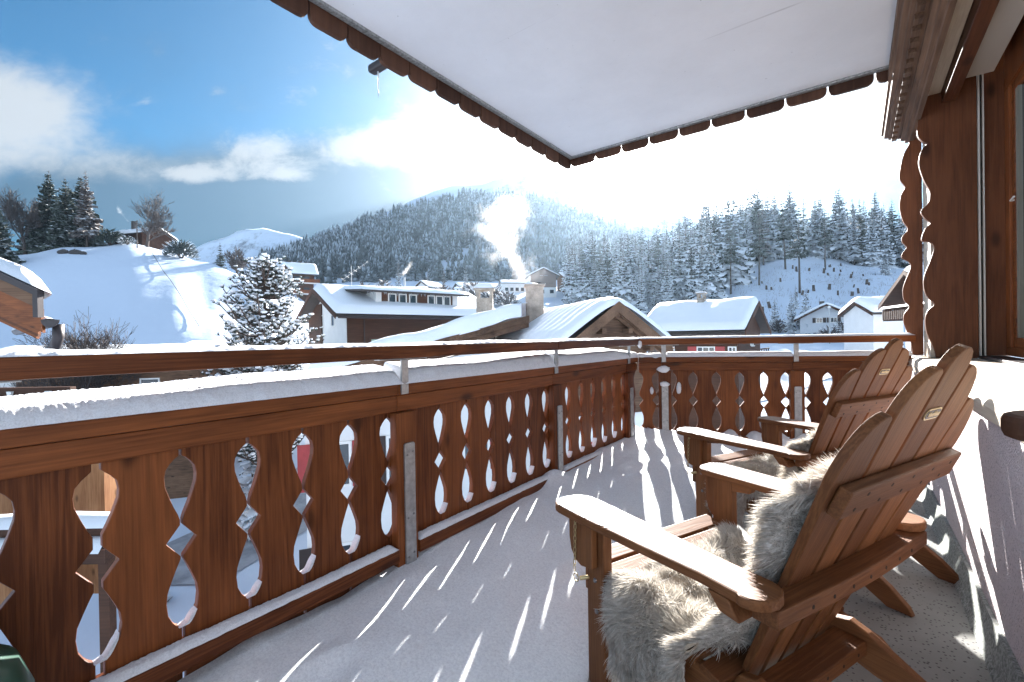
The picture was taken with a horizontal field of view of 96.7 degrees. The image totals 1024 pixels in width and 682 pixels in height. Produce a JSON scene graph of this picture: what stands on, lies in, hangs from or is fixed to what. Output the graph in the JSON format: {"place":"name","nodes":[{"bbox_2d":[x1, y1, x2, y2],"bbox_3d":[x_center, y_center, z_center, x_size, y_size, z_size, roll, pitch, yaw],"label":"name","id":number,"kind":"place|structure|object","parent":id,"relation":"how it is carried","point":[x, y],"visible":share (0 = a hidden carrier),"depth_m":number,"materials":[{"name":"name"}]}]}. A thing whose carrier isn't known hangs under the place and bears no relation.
{"place":"outdoors","nodes":[
{"label":"outdoors","id":0,"kind":"place"},
{"bbox_2d":[166,468,306,584],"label":"road","id":1,"kind":"structure","parent":0,"point":[183,575],"depth_m":19.67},
{"bbox_2d":[185,228,302,265],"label":"mountain","id":2,"kind":"structure","parent":0,"point":[250,242],"depth_m":800.10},
{"bbox_2d":[0,202,905,676],"bbox_3d":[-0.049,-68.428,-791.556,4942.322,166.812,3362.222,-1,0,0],"label":"ground","id":3,"kind":"structure","parent":0,"point":[132,286],"depth_m":79.12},
{"bbox_2d":[0,210,25,264],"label":"spruce","id":4,"kind":"object","parent":3,"relation":"on","point":[7,253],"visible":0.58,"depth_m":86.13,"materials":[{"name":"green plant"}]},
{"bbox_2d":[0,185,49,254],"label":"bare tree","id":5,"kind":"object","parent":3,"relation":"on","point":[11,213],"visible":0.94,"depth_m":98.61,"materials":[{"name":"brown plant"}]},
{"bbox_2d":[15,171,58,253],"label":"spruce","id":6,"kind":"object","parent":3,"relation":"on","point":[35,242],"visible":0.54,"depth_m":102.18,"materials":[{"name":"green plant"}]},
{"bbox_2d":[0,257,116,672],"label":"neighbour chalet","id":7,"kind":"object","parent":3,"relation":"on","point":[25,292],"visible":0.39,"depth_m":6.47,"materials":[{"name":"brown wood"}]},
{"bbox_2d":[42,179,85,251],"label":"spruce","id":8,"kind":"object","parent":3,"relation":"on","point":[63,228],"visible":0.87,"depth_m":100.79,"materials":[{"name":"green plant"}]},
{"bbox_2d":[4,306,132,389],"bbox_3d":[-23.009,1.717,23.845,5.946,6.896,5.765,-1,0,0],"label":"bare tree","id":9,"kind":"object","parent":3,"relation":"on","point":[84,379],"visible":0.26,"depth_m":23.36,"materials":[{"name":"brown plant"}]},
{"bbox_2d":[44,177,107,249],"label":"spruce","id":10,"kind":"object","parent":3,"relation":"on","point":[76,195],"visible":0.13,"depth_m":105.29,"materials":[{"name":"green plant"}]},
{"bbox_2d":[68,173,102,246],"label":"spruce","id":11,"kind":"object","parent":3,"relation":"on","point":[85,220],"visible":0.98,"depth_m":100.41,"materials":[{"name":"green plant"}]},
{"bbox_2d":[39,318,142,387],"bbox_3d":[-22.636,1.519,25.352,4.420,5.611,5.304,-1,0,0],"label":"bare tree","id":12,"kind":"object","parent":3,"relation":"on","point":[115,379],"visible":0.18,"depth_m":24.87,"materials":[{"name":"brown plant"}]},
{"bbox_2d":[91,228,125,245],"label":"bush","id":13,"kind":"object","parent":3,"relation":"on","point":[108,237],"visible":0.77,"depth_m":101.49,"materials":[{"name":"green plant"}]},
{"bbox_2d":[16,343,236,498],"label":"shed","id":14,"kind":"structure","parent":3,"relation":"on","point":[178,478],"depth_m":26.16,"materials":[{"name":"brown"}]},
{"bbox_2d":[113,221,177,250],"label":"hill hut","id":15,"kind":"object","parent":3,"relation":"on","point":[158,243],"visible":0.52,"depth_m":111.83,"materials":[{"name":"brown"}]},
{"bbox_2d":[0,342,291,386],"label":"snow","id":16,"kind":"structure","parent":3,"relation":"on","point":[18,347],"depth_m":28.76,"materials":[{"name":"snow"}]},
{"bbox_2d":[129,190,176,246],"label":"bare tree","id":17,"kind":"object","parent":3,"relation":"on","point":[153,223],"visible":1,"depth_m":103.75,"materials":[{"name":"brown plant"}]},
{"bbox_2d":[161,239,200,259],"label":"bush","id":18,"kind":"object","parent":3,"relation":"on","point":[175,247],"visible":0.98,"depth_m":97.61,"materials":[{"name":"green plant"}]},
{"bbox_2d":[222,247,249,273],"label":"bare tree","id":19,"kind":"object","parent":3,"relation":"on","point":[233,260],"visible":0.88,"depth_m":103.01,"materials":[{"name":"brown plant"}]},
{"bbox_2d":[237,461,257,541],"bbox_3d":[-12.324,6.807,21.533,2.768,6.578,2.490,-1,0,-39],"label":"spruce","id":20,"kind":"object","parent":3,"relation":"on","point":[246,519],"visible":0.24,"depth_m":21.01,"materials":[{"name":"green plant"}]},
{"bbox_2d":[200,253,323,465],"bbox_3d":[-11.278,1.347,20.496,5.825,10.707,5.391,-1,1,45],"label":"pine","id":21,"kind":"object","parent":3,"relation":"on","point":[265,271],"visible":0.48,"depth_m":20.05,"materials":[{"name":"green plant"}]},
{"bbox_2d":[270,260,319,300],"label":"brown chalet","id":22,"kind":"object","parent":3,"relation":"on","point":[308,272],"visible":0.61,"depth_m":133.75,"materials":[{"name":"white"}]},
{"bbox_2d":[296,283,493,359],"bbox_3d":[-9.093,2.841,37.100,13.420,14.338,10.928,-1,0,-38],"label":"dormer chalet","id":23,"kind":"object","parent":3,"relation":"on","point":[355,314],"visible":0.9,"depth_m":32.27,"materials":[{"name":"white"}]},
{"bbox_2d":[297,282,545,570],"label":"snowy wing","id":24,"kind":"structure","parent":3,"relation":"on","point":[486,321],"depth_m":14.01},
{"bbox_2d":[339,440,351,486],"bbox_3d":[-4.992,3.498,12.832,0.900,1.300,0.070,-1,0,-21],"label":"window","id":25,"kind":"structure","parent":24,"relation":"in","point":[345,446],"depth_m":12.94,"materials":[{"name":"white"}]},
{"bbox_2d":[258,186,649,284],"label":"forest","id":26,"kind":"object","parent":3,"relation":"on","point":[516,236],"visible":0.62,"depth_m":354.25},
{"bbox_2d":[493,291,520,305],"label":"bush","id":27,"kind":"object","parent":3,"relation":"on","point":[500,300],"visible":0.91,"depth_m":116.68,"materials":[{"name":"green plant"}]},
{"bbox_2d":[500,280,525,292],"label":"village house","id":28,"kind":"structure","parent":3,"relation":"on","point":[512,286],"depth_m":170.38,"materials":[{"name":"white"}]},
{"bbox_2d":[524,267,559,297],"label":"village house","id":29,"kind":"structure","parent":3,"relation":"on","point":[544,275],"depth_m":148.98,"materials":[{"name":"brown"}]},
{"bbox_2d":[561,238,576,303],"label":"spruce","id":30,"kind":"object","parent":3,"relation":"on","point":[567,282],"visible":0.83,"depth_m":115.40,"materials":[{"name":"green plant"}]},
{"bbox_2d":[567,252,592,303],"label":"spruce","id":31,"kind":"object","parent":3,"relation":"on","point":[582,292],"visible":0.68,"depth_m":105.94,"materials":[{"name":"green plant"}]},
{"bbox_2d":[495,297,673,464],"bbox_3d":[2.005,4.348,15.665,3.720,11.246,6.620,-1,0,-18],"label":"timber gable house","id":32,"kind":"structure","parent":3,"relation":"on","point":[608,317],"depth_m":12.93,"materials":[{"name":"brown"}]},
{"bbox_2d":[586,257,600,299],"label":"spruce","id":33,"kind":"object","parent":3,"relation":"on","point":[593,286],"visible":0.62,"depth_m":123.60,"materials":[{"name":"green plant"}]},
{"bbox_2d":[585,229,601,298],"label":"spruce","id":34,"kind":"object","parent":3,"relation":"on","point":[589,250],"visible":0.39,"depth_m":145.80,"materials":[{"name":"green plant"}]},
{"bbox_2d":[594,255,610,299],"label":"spruce","id":35,"kind":"object","parent":3,"relation":"on","point":[604,285],"visible":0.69,"depth_m":115.38,"materials":[{"name":"green plant"}]},
{"bbox_2d":[609,242,639,307],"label":"spruce","id":36,"kind":"object","parent":3,"relation":"on","point":[626,286],"visible":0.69,"depth_m":106.44,"materials":[{"name":"green plant"}]},
{"bbox_2d":[619,230,637,286],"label":"spruce","id":37,"kind":"object","parent":3,"relation":"on","point":[629,253],"visible":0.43,"depth_m":132.72,"materials":[{"name":"green plant"}]},
{"bbox_2d":[637,265,648,315],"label":"spruce","id":38,"kind":"object","parent":3,"relation":"on","point":[642,307],"visible":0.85,"depth_m":103.69,"materials":[{"name":"green plant"}]},
{"bbox_2d":[642,259,653,307],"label":"spruce","id":39,"kind":"object","parent":3,"relation":"on","point":[649,293],"visible":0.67,"depth_m":121.71,"materials":[{"name":"green plant"}]},
{"bbox_2d":[636,235,660,302],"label":"spruce","id":40,"kind":"object","parent":3,"relation":"on","point":[649,260],"visible":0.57,"depth_m":128.97,"materials":[{"name":"green plant"}]},
{"bbox_2d":[649,268,665,311],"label":"spruce","id":41,"kind":"object","parent":3,"relation":"on","point":[657,296],"visible":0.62,"depth_m":109.36,"materials":[{"name":"green plant"}]},
{"bbox_2d":[659,261,675,302],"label":"spruce","id":42,"kind":"object","parent":3,"relation":"on","point":[668,292],"visible":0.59,"depth_m":104.80,"materials":[{"name":"green plant"}]},
{"bbox_2d":[664,226,678,275],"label":"spruce","id":43,"kind":"object","parent":3,"relation":"on","point":[668,247],"visible":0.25,"depth_m":134.23,"materials":[{"name":"green plant"}]},
{"bbox_2d":[668,233,695,300],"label":"spruce","id":44,"kind":"object","parent":3,"relation":"on","point":[681,281],"visible":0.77,"depth_m":114.00,"materials":[{"name":"green plant"}]},
{"bbox_2d":[675,215,697,275],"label":"spruce","id":45,"kind":"object","parent":3,"relation":"on","point":[686,245],"visible":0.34,"depth_m":131.94,"materials":[{"name":"green plant"}]},
{"bbox_2d":[692,212,708,258],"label":"spruce","id":46,"kind":"object","parent":3,"relation":"on","point":[697,242],"visible":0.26,"depth_m":141.78,"materials":[{"name":"green plant"}]},
{"bbox_2d":[689,238,716,299],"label":"spruce","id":47,"kind":"object","parent":3,"relation":"on","point":[703,273],"visible":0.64,"depth_m":104.52,"materials":[{"name":"green plant"}]},
{"bbox_2d":[647,291,771,429],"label":"red shutter house","id":48,"kind":"structure","parent":3,"relation":"on","point":[700,316],"depth_m":30.32,"materials":[{"name":"white"}]},
{"bbox_2d":[692,218,726,288],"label":"spruce","id":49,"kind":"object","parent":3,"relation":"on","point":[707,225],"visible":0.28,"depth_m":125.26,"materials":[{"name":"green plant"}]},
{"bbox_2d":[693,229,728,299],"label":"spruce","id":50,"kind":"object","parent":3,"relation":"on","point":[718,283],"visible":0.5,"depth_m":113.98,"materials":[{"name":"green plant"}]},
{"bbox_2d":[702,206,722,261],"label":"spruce","id":51,"kind":"object","parent":3,"relation":"on","point":[714,226],"visible":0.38,"depth_m":137.07,"materials":[{"name":"green plant"}]},
{"bbox_2d":[719,216,739,293],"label":"tall pine","id":52,"kind":"object","parent":3,"relation":"on","point":[730,258],"visible":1,"depth_m":117.73,"materials":[{"name":"green plant"}]},
{"bbox_2d":[714,194,751,287],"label":"spruce","id":53,"kind":"object","parent":3,"relation":"on","point":[736,270],"visible":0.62,"depth_m":128.38,"materials":[{"name":"green plant"}]},
{"bbox_2d":[724,193,756,280],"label":"spruce","id":54,"kind":"object","parent":3,"relation":"on","point":[741,242],"visible":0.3,"depth_m":132.05,"materials":[{"name":"green plant"}]},
{"bbox_2d":[741,205,756,267],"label":"spruce","id":55,"kind":"object","parent":3,"relation":"on","point":[748,229],"visible":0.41,"depth_m":154.28,"materials":[{"name":"green plant"}]},
{"bbox_2d":[748,190,763,242],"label":"spruce","id":56,"kind":"object","parent":3,"relation":"on","point":[757,210],"visible":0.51,"depth_m":164.07,"materials":[{"name":"green plant"}]},
{"bbox_2d":[747,214,767,284],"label":"tall pine","id":57,"kind":"object","parent":3,"relation":"on","point":[758,250],"visible":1,"depth_m":121.69,"materials":[{"name":"plant"}]},
{"bbox_2d":[755,203,770,264],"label":"spruce","id":58,"kind":"object","parent":3,"relation":"on","point":[767,245],"visible":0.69,"depth_m":153.22,"materials":[{"name":"green plant"}]},
{"bbox_2d":[753,195,782,263],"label":"spruce","id":59,"kind":"object","parent":3,"relation":"on","point":[772,234],"visible":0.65,"depth_m":158.02,"materials":[{"name":"green plant"}]},
{"bbox_2d":[769,319,788,332],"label":"bush","id":60,"kind":"object","parent":3,"relation":"on","point":[777,325],"visible":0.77,"depth_m":81.41,"materials":[{"name":"green plant"}]},
{"bbox_2d":[774,213,795,259],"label":"spruce","id":61,"kind":"object","parent":3,"relation":"on","point":[781,256],"visible":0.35,"depth_m":156.99,"materials":[{"name":"green plant"}]},
{"bbox_2d":[774,198,796,268],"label":"tall pine","id":62,"kind":"object","parent":3,"relation":"on","point":[787,233],"visible":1,"depth_m":139.72,"materials":[{"name":"plant"}]},
{"bbox_2d":[782,294,799,333],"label":"spruce","id":63,"kind":"object","parent":3,"relation":"on","point":[792,327],"visible":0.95,"depth_m":79.69,"materials":[{"name":"green plant"}]},
{"bbox_2d":[776,190,806,258],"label":"spruce","id":64,"kind":"object","parent":3,"relation":"on","point":[789,216],"visible":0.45,"depth_m":161.16,"materials":[{"name":"green plant"}]},
{"bbox_2d":[784,208,810,292],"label":"tall pine","id":65,"kind":"object","parent":3,"relation":"on","point":[799,253],"visible":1,"depth_m":111.33,"materials":[{"name":"plant"}]},
{"bbox_2d":[723,263,895,320],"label":"brush","id":66,"kind":"object","parent":3,"relation":"on","point":[815,281],"visible":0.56,"depth_m":116.59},
{"bbox_2d":[803,199,830,258],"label":"spruce","id":67,"kind":"object","parent":3,"relation":"on","point":[817,251],"visible":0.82,"depth_m":163.45,"materials":[{"name":"green plant"}]},
{"bbox_2d":[793,301,843,333],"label":"white house","id":68,"kind":"structure","parent":3,"relation":"on","point":[815,318],"depth_m":76.75,"materials":[{"name":"white"}]},
{"bbox_2d":[815,210,834,269],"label":"tall pine","id":69,"kind":"object","parent":3,"relation":"on","point":[824,242],"visible":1,"depth_m":141.68,"materials":[{"name":"plant"}]},
{"bbox_2d":[826,190,853,261],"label":"spruce","id":70,"kind":"object","parent":3,"relation":"on","point":[838,249],"visible":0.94,"depth_m":162.61,"materials":[{"name":"green plant"}]},
{"bbox_2d":[846,205,862,264],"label":"spruce","id":71,"kind":"object","parent":3,"relation":"on","point":[854,257],"visible":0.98,"depth_m":153.24,"materials":[{"name":"green plant"}]},
{"bbox_2d":[855,210,866,262],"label":"spruce","id":72,"kind":"object","parent":3,"relation":"on","point":[861,245],"visible":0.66,"depth_m":158.01,"materials":[{"name":"green plant"}]},
{"bbox_2d":[837,296,903,350],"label":"white block house","id":73,"kind":"structure","parent":3,"relation":"on","point":[860,314],"depth_m":48.88,"materials":[{"name":"white"}]},
{"bbox_2d":[859,211,887,267],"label":"spruce","id":74,"kind":"object","parent":3,"relation":"on","point":[872,256],"visible":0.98,"depth_m":147.87,"materials":[{"name":"green plant"}]},
{"bbox_2d":[862,194,895,262],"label":"spruce","id":75,"kind":"object","parent":3,"relation":"on","point":[876,216],"visible":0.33,"depth_m":158.48,"materials":[{"name":"green plant"}]},
{"bbox_2d":[867,208,899,268],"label":"spruce","id":76,"kind":"object","parent":3,"relation":"on","point":[886,243],"visible":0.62,"depth_m":149.56,"materials":[{"name":"green plant"}]},
{"bbox_2d":[879,249,892,274],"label":"spruce","id":77,"kind":"object","parent":3,"relation":"on","point":[885,270],"visible":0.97,"depth_m":127.70,"materials":[{"name":"green plant"}]},
{"bbox_2d":[886,199,900,253],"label":"spruce","id":78,"kind":"object","parent":3,"relation":"on","point":[892,229],"visible":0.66,"depth_m":180.99,"materials":[{"name":"green plant"}]},
{"bbox_2d":[893,215,906,261],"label":"spruce","id":79,"kind":"object","parent":3,"relation":"on","point":[898,250],"visible":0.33,"depth_m":160.28,"materials":[{"name":"green plant"}]},
{"bbox_2d":[878,265,1023,378],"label":"balcony chalet","id":80,"kind":"object","parent":3,"relation":"on","point":[893,305],"visible":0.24,"depth_m":33.85,"materials":[{"name":"brown"}]},
{"bbox_2d":[0,0,922,255],"label":"sky","id":81,"kind":"structure","parent":0,"point":[246,114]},
{"bbox_2d":[341,174,697,243],"bbox_3d":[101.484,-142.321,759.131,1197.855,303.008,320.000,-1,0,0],"label":"mountain","id":82,"kind":"structure","parent":0,"point":[633,219],"depth_m":785.26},
{"bbox_2d":[587,497,991,681],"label":"balcony floor","id":83,"kind":"structure","parent":0,"point":[933,639],"depth_m":1.71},
{"bbox_2d":[0,644,34,681],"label":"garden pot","id":84,"kind":"object","parent":83,"relation":"on","point":[13,667],"visible":1,"depth_m":0.92,"materials":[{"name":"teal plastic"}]},
{"bbox_2d":[0,339,638,681],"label":"balcony railing","id":85,"kind":"object","parent":83,"relation":"on","point":[46,549],"visible":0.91,"depth_m":1.50,"materials":[{"name":"wood"}]},
{"bbox_2d":[92,629,118,665],"bbox_3d":[-1.093,0.823,1.224,0.030,0.059,0.052,-1,0,37],"label":"snow drift","id":86,"kind":"object","parent":85,"relation":"on","point":[109,649],"visible":1,"depth_m":1.23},
{"bbox_2d":[177,606,196,627],"bbox_3d":[-0.981,0.832,1.373,0.030,0.035,0.047,-1,0,37],"label":"snow drift","id":87,"kind":"object","parent":85,"relation":"on","point":[189,617],"visible":1,"depth_m":1.37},
{"bbox_2d":[0,364,403,429],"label":"snow ridge","id":88,"kind":"structure","parent":85,"relation":"on","point":[32,409],"depth_m":1.37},
{"bbox_2d":[90,545,398,681],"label":"snow strip","id":89,"kind":"object","parent":85,"relation":"on","point":[151,660],"visible":1,"depth_m":1.42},
{"bbox_2d":[0,339,554,356],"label":"snow ridge","id":90,"kind":"structure","parent":85,"relation":"on","point":[27,352],"depth_m":1.41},
{"bbox_2d":[383,351,556,383],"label":"snow ridge","id":91,"kind":"structure","parent":85,"relation":"on","point":[423,370],"depth_m":2.40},
{"bbox_2d":[418,474,548,539],"bbox_3d":[-0.082,0.869,2.511,0.057,0.023,1.159,-1,0,37],"label":"snow strip","id":92,"kind":"object","parent":85,"relation":"on","point":[439,526],"visible":0.96,"depth_m":2.35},
{"bbox_2d":[537,348,639,365],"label":"snow ridge","id":93,"kind":"structure","parent":85,"relation":"on","point":[577,356],"depth_m":3.46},
{"bbox_2d":[551,337,637,340],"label":"snow ridge","id":94,"kind":"structure","parent":85,"relation":"on","point":[584,339],"depth_m":3.43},
{"bbox_2d":[563,438,627,470],"bbox_3d":[0.666,0.851,3.503,0.057,0.023,1.104,-1,0,37],"label":"snow strip","id":95,"kind":"object","parent":85,"relation":"on","point":[581,460],"visible":0.95,"depth_m":3.33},
{"bbox_2d":[177,426,746,681],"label":"floor snow","id":96,"kind":"structure","parent":83,"relation":"on","point":[501,596],"depth_m":1.72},
{"bbox_2d":[658,429,807,446],"bbox_3d":[2.209,0.860,3.898,2.170,0.169,0.150,-1,0,12],"label":"snow heap","id":97,"kind":"object","parent":96,"relation":"on","point":[754,435],"visible":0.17,"depth_m":3.91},
{"bbox_2d":[555,344,976,681],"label":"garden armchair","id":98,"kind":"object","parent":83,"relation":"on","point":[862,527],"visible":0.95,"depth_m":1.09,"materials":[{"name":"brown wood"}]},
{"bbox_2d":[558,494,629,529],"bbox_3d":[0.256,0.512,1.375,0.132,0.002,0.295,-1,0,-30],"label":"snow dusting","id":99,"kind":"object","parent":98,"relation":"on","point":[578,507],"visible":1,"depth_m":1.40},
{"bbox_2d":[594,448,838,681],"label":"sheepskin","id":100,"kind":"object","parent":98,"relation":"on","point":[662,622],"visible":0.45,"depth_m":1.21,"materials":[{"name":"fur"}]},
{"bbox_2d":[638,335,915,438],"bbox_3d":[2.216,0.563,3.975,2.220,1.194,0.120,-1,0,12],"label":"balcony railing","id":101,"kind":"object","parent":83,"relation":"on","point":[796,367],"visible":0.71,"depth_m":4.00,"materials":[{"name":"wood"}]},
{"bbox_2d":[666,351,793,356],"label":"snow ridge","id":102,"kind":"structure","parent":101,"relation":"on","point":[726,354],"depth_m":4.01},
{"bbox_2d":[637,333,913,338],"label":"snow ridge","id":103,"kind":"structure","parent":101,"relation":"on","point":[806,335],"depth_m":3.92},
{"bbox_2d":[793,350,913,355],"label":"snow ridge","id":104,"kind":"structure","parent":101,"relation":"on","point":[839,353],"depth_m":3.83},
{"bbox_2d":[677,338,958,616],"bbox_3d":[1.509,0.525,2.307,0.848,1.074,1.018,-1,0,-27],"label":"garden armchair","id":105,"kind":"object","parent":83,"relation":"on","point":[878,380],"visible":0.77,"depth_m":2.06,"materials":[{"name":"brown wood"}]},
{"bbox_2d":[704,426,816,527],"bbox_3d":[1.442,0.656,2.376,0.724,0.568,0.551,-1,0,-27],"label":"sheepskin","id":106,"kind":"object","parent":105,"relation":"on","point":[769,464],"visible":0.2,"depth_m":2.28,"materials":[{"name":"fur"}]},
{"bbox_2d":[881,0,1023,681],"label":"chalet facade","id":107,"kind":"structure","parent":83,"relation":"on","point":[953,113],"depth_m":3.00,"materials":[{"name":"brown wood"}]},
{"bbox_2d":[270,0,896,168],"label":"roof overhang","id":108,"kind":"object","parent":107,"relation":"attached to","point":[566,84],"visible":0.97,"depth_m":2.93,"materials":[{"name":"beige paint"}]},
{"bbox_2d":[1000,410,1023,441],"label":"wooden board","id":109,"kind":"object","parent":107,"relation":"on","point":[1011,424],"visible":1,"depth_m":0.78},
{"bbox_2d":[1004,15,1023,357],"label":"window","id":110,"kind":"structure","parent":107,"relation":"in","point":[1014,51],"depth_m":2.99,"materials":[{"name":"brown"}]},
{"bbox_2d":[761,373,831,400],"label":"road","id":111,"kind":"structure","parent":0,"point":[784,379],"depth_m":42.95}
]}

